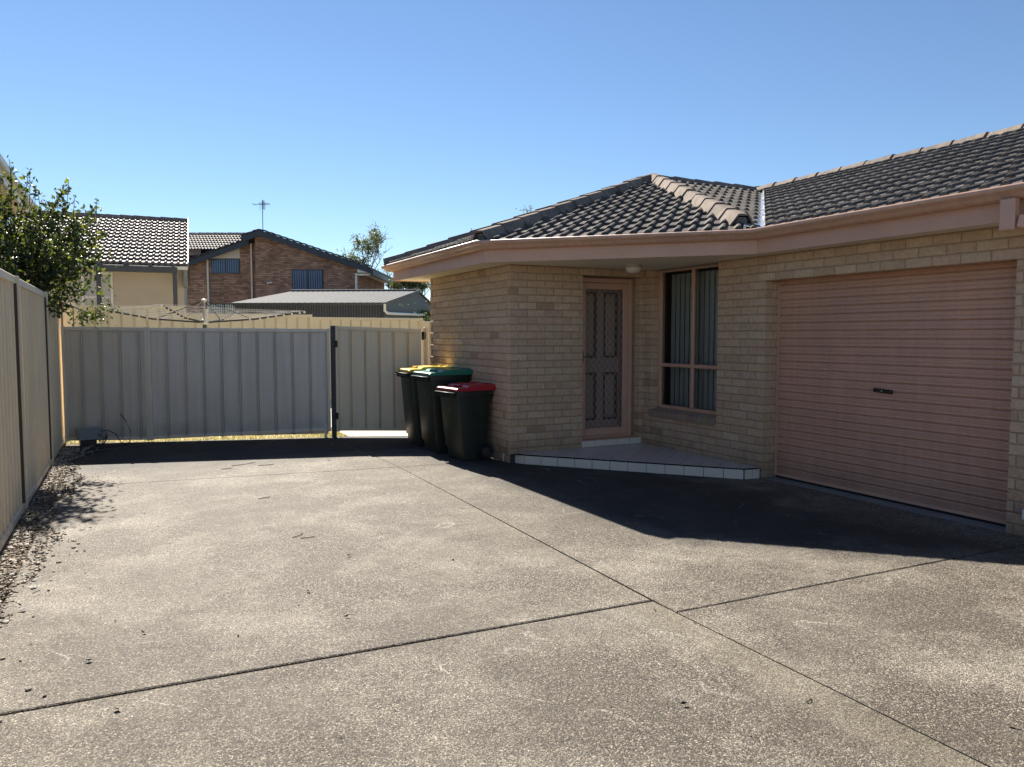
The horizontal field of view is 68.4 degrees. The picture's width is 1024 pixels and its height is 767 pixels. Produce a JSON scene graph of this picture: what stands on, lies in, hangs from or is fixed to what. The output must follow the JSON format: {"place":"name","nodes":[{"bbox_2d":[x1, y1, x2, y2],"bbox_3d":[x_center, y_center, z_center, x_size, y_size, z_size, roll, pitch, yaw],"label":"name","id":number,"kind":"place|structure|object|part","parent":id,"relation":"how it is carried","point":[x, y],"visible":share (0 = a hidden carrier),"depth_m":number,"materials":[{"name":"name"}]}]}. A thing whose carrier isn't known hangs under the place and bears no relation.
{"place":"outdoors","nodes":[
{"label":"outdoors","id":0,"kind":"place"},
{"bbox_2d":[0,441,114,721],"bbox_3d":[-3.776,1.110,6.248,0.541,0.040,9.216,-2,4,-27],"label":"gravel","id":1,"kind":"structure","parent":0,"point":[74,449],"depth_m":5.74,"materials":[{"name":"grey gravel"}]},
{"bbox_2d":[9,210,189,311],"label":"beige house","id":2,"kind":"structure","parent":0,"point":[137,240],"depth_m":22.15,"materials":[{"name":"tile"}]},
{"bbox_2d":[81,272,113,304],"bbox_3d":[-11.782,-2.013,21.458,0.790,2.300,0.040,-2,4,-22],"label":"window","id":3,"kind":"structure","parent":2,"relation":"in","point":[106,293],"depth_m":21.43,"materials":[{"name":"white paint"}]},
{"bbox_2d":[64,428,346,443],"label":"lawn","id":4,"kind":"structure","parent":0,"point":[210,437],"depth_m":11.35,"materials":[{"name":"plant"}]},
{"bbox_2d":[94,260,177,305],"bbox_3d":[-10.330,-1.534,20.947,2.000,3.510,1.850,-2,4,-22],"label":"pergola","id":5,"kind":"object","parent":4,"relation":"on","point":[149,268],"visible":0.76,"depth_m":20.16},
{"bbox_2d":[100,299,305,327],"bbox_3d":[-5.504,-0.416,13.593,2.577,2.210,2.651,3,5,42],"label":"clothesline","id":6,"kind":"object","parent":4,"relation":"on","point":[204,322],"visible":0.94,"depth_m":13.47,"materials":[{"name":"metal"}]},
{"bbox_2d":[80,304,430,387],"bbox_3d":[-3.202,-0.724,18.561,12.848,2.195,0.050,-2,4,-27],"label":"metal fence","id":7,"kind":"object","parent":4,"relation":"on","point":[298,321],"visible":0.14,"depth_m":17.12,"materials":[{"name":"beige metal"}]},
{"bbox_2d":[232,289,430,317],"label":"metal shed","id":8,"kind":"structure","parent":4,"relation":"on","point":[373,303],"depth_m":24.53,"materials":[{"name":"metal"}]},
{"bbox_2d":[386,277,429,295],"bbox_3d":[-5.468,-3.716,40.287,2.795,5.716,2.892,-3,5,-44],"label":"gum tree","id":9,"kind":"object","parent":4,"relation":"on","point":[421,286],"visible":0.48,"depth_m":39.70,"materials":[{"name":"green plant"}]},
{"bbox_2d":[399,291,430,320],"bbox_3d":[-2.394,-1.332,21.237,2.680,3.269,2.243,-2,4,-27],"label":"garden bush","id":10,"kind":"object","parent":4,"relation":"on","point":[428,318],"visible":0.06,"depth_m":21.08,"materials":[{"name":"green plant"}]},
{"bbox_2d":[420,310,430,320],"bbox_3d":[-3.578,-1.623,30.334,2.930,2.797,3.025,-2,4,-27],"label":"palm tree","id":11,"kind":"object","parent":4,"relation":"on","point":[428,313],"visible":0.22,"depth_m":29.88,"materials":[{"name":"green plant"}]},
{"bbox_2d":[187,229,392,313],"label":"brick house","id":12,"kind":"structure","parent":0,"point":[226,270],"depth_m":37.19,"materials":[{"name":"brick"}]},
{"bbox_2d":[206,304,234,313],"bbox_3d":[-14.454,-3.453,37.841,1.760,1.100,0.032,0,4,0],"label":"window","id":13,"kind":"structure","parent":12,"relation":"in","point":[227,306],"depth_m":37.83,"materials":[{"name":"blue paint"}]},
{"bbox_2d":[211,259,239,273],"bbox_3d":[-14.334,-5.863,37.688,1.420,0.730,0.032,0,4,0],"label":"window","id":14,"kind":"structure","parent":12,"relation":"in","point":[218,266],"depth_m":37.70,"materials":[{"name":"blue glass"}]},
{"bbox_2d":[253,200,269,226],"bbox_3d":[-12.180,-8.131,36.659,0.802,1.588,0.600,0,4,0],"label":"tv antenna","id":15,"kind":"object","parent":12,"relation":"attached to","point":[262,209],"visible":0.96,"depth_m":36.62,"materials":[{"name":"metal"}]},
{"bbox_2d":[292,270,322,289],"bbox_3d":[-9.954,-5.041,36.735,1.520,1.010,0.032,0,4,0],"label":"window","id":16,"kind":"structure","parent":12,"relation":"in","point":[301,279],"depth_m":36.74,"materials":[{"name":"blue glass"}]},
{"bbox_2d":[331,406,407,436],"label":"path","id":17,"kind":"structure","parent":0,"point":[376,433],"depth_m":11.55,"materials":[{"name":"concrete"}]},
{"bbox_2d":[0,436,1023,766],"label":"driveway","id":18,"kind":"structure","parent":0,"point":[884,634],"depth_m":3.98,"materials":[{"name":"concrete"}]},
{"bbox_2d":[0,269,82,550],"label":"metal fence","id":19,"kind":"object","parent":18,"relation":"on","point":[32,433],"visible":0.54,"depth_m":6.93,"materials":[{"name":"metal"}]},
{"bbox_2d":[61,326,149,441],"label":"driveway gate","id":20,"kind":"structure","parent":19,"relation":"attached to","point":[105,376],"depth_m":10.52,"materials":[{"name":"metal"}]},
{"bbox_2d":[74,427,101,446],"bbox_3d":[-5.801,0.730,10.309,0.304,0.238,0.224,-3,5,-39],"label":"plastic tub","id":21,"kind":"object","parent":18,"relation":"on","point":[87,436],"visible":0.99,"depth_m":10.25,"materials":[{"name":"grey plastic"}]},
{"bbox_2d":[71,413,130,457],"bbox_3d":[-5.481,0.665,9.856,0.371,0.422,1.309,1,4,8],"label":"black cable","id":22,"kind":"object","parent":18,"relation":"on","point":[111,446],"visible":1,"depth_m":10.18,"materials":[{"name":"plastic"}]},
{"bbox_2d":[98,433,107,445],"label":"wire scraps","id":23,"kind":"object","parent":18,"relation":"on","point":[104,440],"visible":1,"depth_m":10.28,"materials":[{"name":"metal"}]},
{"bbox_2d":[65,443,150,458],"bbox_3d":[-5.277,0.869,9.813,0.140,0.008,1.359,1,4,19],"label":"bamboo cane","id":24,"kind":"object","parent":18,"relation":"on","point":[108,449],"visible":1,"depth_m":9.92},
{"bbox_2d":[330,326,336,437],"bbox_3d":[-2.633,-0.001,11.116,0.072,1.695,0.072,-2,4,-27],"label":"gate post","id":25,"kind":"object","parent":18,"relation":"on","point":[333,381],"visible":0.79,"depth_m":11.09,"materials":[{"name":"metal"}]},
{"bbox_2d":[147,327,330,439],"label":"driveway gate","id":26,"kind":"structure","parent":25,"relation":"attached to","point":[205,382],"depth_m":10.86,"materials":[{"name":"metal"}]},
{"bbox_2d":[335,326,425,431],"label":"side gate","id":27,"kind":"structure","parent":25,"relation":"attached to","point":[370,361],"depth_m":11.11,"materials":[{"name":"metal"}]},
{"bbox_2d":[395,364,450,445],"bbox_3d":[-1.220,0.290,10.467,0.673,1.096,0.586,-2,4,-24],"label":"wheelie bin","id":28,"kind":"object","parent":18,"relation":"on","point":[411,407],"visible":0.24,"depth_m":10.24,"materials":[{"name":"plastic"}]},
{"bbox_2d":[423,327,428,364],"bbox_3d":[-1.265,0.001,11.117,0.058,1.650,0.060,-2,4,-27],"label":"gate post","id":29,"kind":"object","parent":18,"relation":"on","point":[426,351],"visible":0.42,"depth_m":11.06,"materials":[{"name":"metal"}]},
{"bbox_2d":[411,367,472,452],"bbox_3d":[-0.909,0.336,9.858,0.673,1.081,0.586,-2,4,-29],"label":"wheelie bin","id":30,"kind":"object","parent":18,"relation":"on","point":[430,380],"visible":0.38,"depth_m":9.62,"materials":[{"name":"plastic"}]},
{"bbox_2d":[434,381,495,459],"bbox_3d":[-0.569,0.453,9.237,0.613,0.926,0.536,-2,4,-33],"label":"wheelie bin","id":31,"kind":"object","parent":18,"relation":"on","point":[465,408],"visible":1,"depth_m":9.06,"materials":[{"name":"plastic"}]},
{"bbox_2d":[0,447,1014,740],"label":"leaf litter","id":32,"kind":"object","parent":18,"relation":"on","point":[50,503],"visible":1,"depth_m":6.12,"materials":[{"name":"brown plant"}]},
{"bbox_2d":[381,123,1023,537],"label":"brick unit","id":33,"kind":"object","parent":18,"relation":"on","point":[871,331],"visible":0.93,"depth_m":7.86,"materials":[{"name":"brick"}]},
{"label":"front door","id":34,"kind":"part","parent":33,"relation":"part of","materials":[{"name":"paint"}]},
{"bbox_3d":[1.182,-0.304,9.564,0.724,1.929,0.065,-2,4,-27],"label":"security door","id":35,"kind":"part","parent":33,"relation":"part of","materials":[{"name":"paint"}]},
{"bbox_2d":[648,264,718,425],"bbox_3d":[2.087,-0.477,9.026,0.197,1.845,1.201,-2,4,-27],"label":"window","id":36,"kind":"structure","parent":33,"relation":"in","point":[692,414],"depth_m":9.08,"materials":[{"name":"paint"}]},
{"bbox_2d":[670,270,718,410],"bbox_3d":[2.254,-0.520,9.089,0.013,1.647,1.059,-2,4,-27],"label":"vertical blind","id":37,"kind":"object","parent":33,"relation":"hanging from","point":[705,392],"visible":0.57,"depth_m":9.12,"materials":[{"name":"fabric"}]},
{"bbox_3d":[3.364,-0.067,6.844,0.064,2.266,2.554,-2,4,-27],"label":"garage door","id":38,"kind":"part","parent":33,"relation":"part of","materials":[{"name":"metal"}]},
{"bbox_2d":[0,0,1023,300],"label":"sky","id":39,"kind":"structure","parent":0,"point":[426,121],"materials":[{"name":"blue"}]},
{"label":"ground","id":40,"kind":"structure","parent":0,"visible":0},
{"bbox_2d":[0,154,37,255],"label":"neighbour house","id":41,"kind":"structure","parent":40,"relation":"on","point":[4,165],"depth_m":14.58,"materials":[{"name":"paint"}]},
{"bbox_2d":[0,155,119,328],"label":"leafy shrub","id":42,"kind":"object","parent":40,"relation":"on","point":[29,257],"visible":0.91,"depth_m":8.94,"materials":[{"name":"green plant"}]},
{"bbox_2d":[336,222,392,268],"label":"gum tree","id":43,"kind":"object","parent":40,"relation":"on","point":[374,236],"visible":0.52,"depth_m":48.78,"materials":[{"name":"green plant"}]},
{"bbox_2d":[373,265,389,288],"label":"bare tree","id":44,"kind":"object","parent":40,"relation":"on","point":[384,273],"visible":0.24,"depth_m":49.53,"materials":[{"name":"plant"}]}
]}

